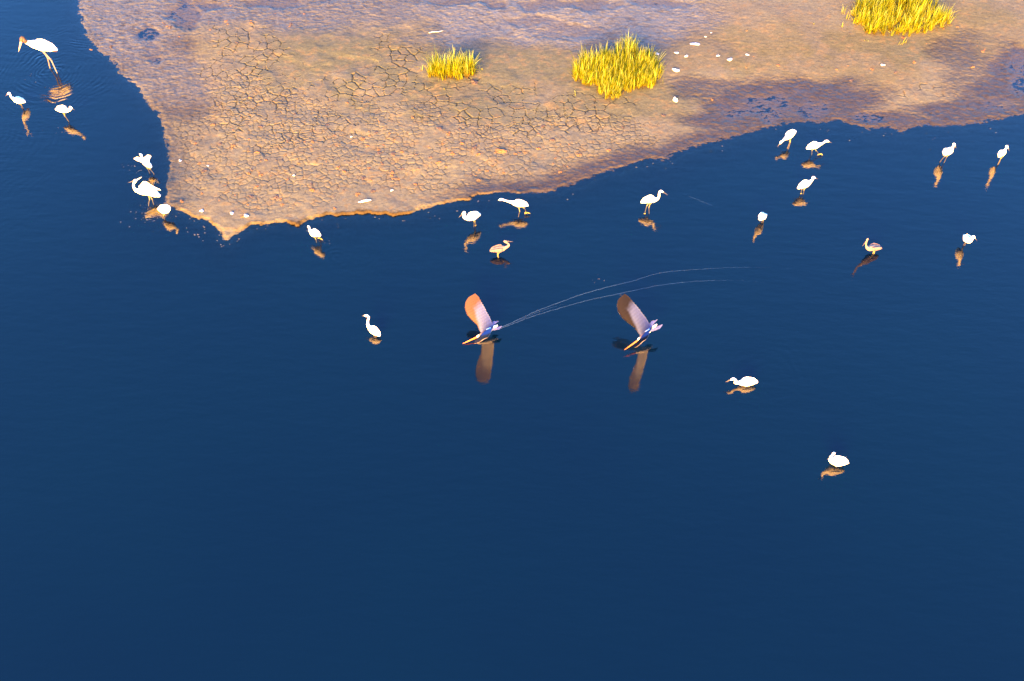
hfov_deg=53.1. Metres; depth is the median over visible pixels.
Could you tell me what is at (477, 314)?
black skimmer
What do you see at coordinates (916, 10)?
grass clump
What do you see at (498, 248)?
little heron
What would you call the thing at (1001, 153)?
white egret
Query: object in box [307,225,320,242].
white egret
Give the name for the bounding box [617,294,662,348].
black skimmer
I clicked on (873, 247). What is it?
little heron
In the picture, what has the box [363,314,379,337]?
white egret
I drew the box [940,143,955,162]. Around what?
white egret
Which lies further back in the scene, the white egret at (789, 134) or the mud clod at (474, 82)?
the mud clod at (474, 82)
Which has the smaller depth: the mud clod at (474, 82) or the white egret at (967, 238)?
the white egret at (967, 238)
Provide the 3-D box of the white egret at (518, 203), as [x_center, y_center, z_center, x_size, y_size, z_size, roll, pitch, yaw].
[0.039,-2.637,20.430,0.659,0.465,0.196,0,53,0]
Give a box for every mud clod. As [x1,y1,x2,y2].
[471,79,477,84]
[495,148,506,152]
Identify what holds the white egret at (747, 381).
on the water
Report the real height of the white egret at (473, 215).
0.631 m
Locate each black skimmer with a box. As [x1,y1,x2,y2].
[463,294,501,343]
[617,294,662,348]
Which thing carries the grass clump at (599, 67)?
on the mudflat ground
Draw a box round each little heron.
[490,240,512,257]
[863,238,881,253]
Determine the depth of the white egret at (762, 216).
20.20 m
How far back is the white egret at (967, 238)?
19.80 m
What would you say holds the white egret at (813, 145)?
on the water
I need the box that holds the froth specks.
[30,75,996,280]
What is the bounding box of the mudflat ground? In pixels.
[61,0,1023,249]
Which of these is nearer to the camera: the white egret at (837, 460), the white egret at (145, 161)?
the white egret at (837, 460)
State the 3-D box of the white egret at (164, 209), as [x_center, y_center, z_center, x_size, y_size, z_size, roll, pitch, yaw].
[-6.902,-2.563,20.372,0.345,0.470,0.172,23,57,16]
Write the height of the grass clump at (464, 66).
0.707 m
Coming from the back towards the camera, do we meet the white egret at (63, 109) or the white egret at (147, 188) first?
the white egret at (63, 109)
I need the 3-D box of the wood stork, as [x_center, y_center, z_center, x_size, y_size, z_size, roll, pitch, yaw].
[-10.535,-6.407,22.919,0.794,0.966,0.327,0,53,0]
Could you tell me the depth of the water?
17.62 m
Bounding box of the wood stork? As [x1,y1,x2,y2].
[18,36,57,72]
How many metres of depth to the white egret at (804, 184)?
20.68 m
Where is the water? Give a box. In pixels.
[0,0,1023,680]
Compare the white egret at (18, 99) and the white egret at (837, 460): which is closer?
the white egret at (837, 460)
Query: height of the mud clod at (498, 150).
0.079 m
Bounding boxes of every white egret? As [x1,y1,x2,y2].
[7,92,25,107]
[55,105,73,120]
[128,177,160,208]
[134,154,154,174]
[157,204,170,219]
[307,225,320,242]
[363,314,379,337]
[459,211,480,225]
[497,198,527,216]
[641,190,665,213]
[726,377,757,385]
[758,212,766,221]
[777,129,795,148]
[797,176,816,193]
[806,140,830,155]
[827,452,848,466]
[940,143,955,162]
[963,234,975,245]
[997,145,1008,164]
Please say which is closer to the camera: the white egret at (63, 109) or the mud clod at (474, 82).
the white egret at (63, 109)
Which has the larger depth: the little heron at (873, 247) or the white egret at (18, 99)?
the white egret at (18, 99)
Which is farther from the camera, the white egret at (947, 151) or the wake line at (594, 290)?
the white egret at (947, 151)
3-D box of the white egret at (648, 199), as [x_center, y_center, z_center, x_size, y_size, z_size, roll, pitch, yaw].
[2.819,-2.773,20.434,0.500,0.619,0.186,-12,54,-9]
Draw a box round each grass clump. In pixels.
[416,44,485,80]
[568,32,666,98]
[849,0,960,36]
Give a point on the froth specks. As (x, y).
(375, 217)
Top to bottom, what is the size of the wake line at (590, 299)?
0.004 m
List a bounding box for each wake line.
[500,280,763,328]
[502,267,728,326]

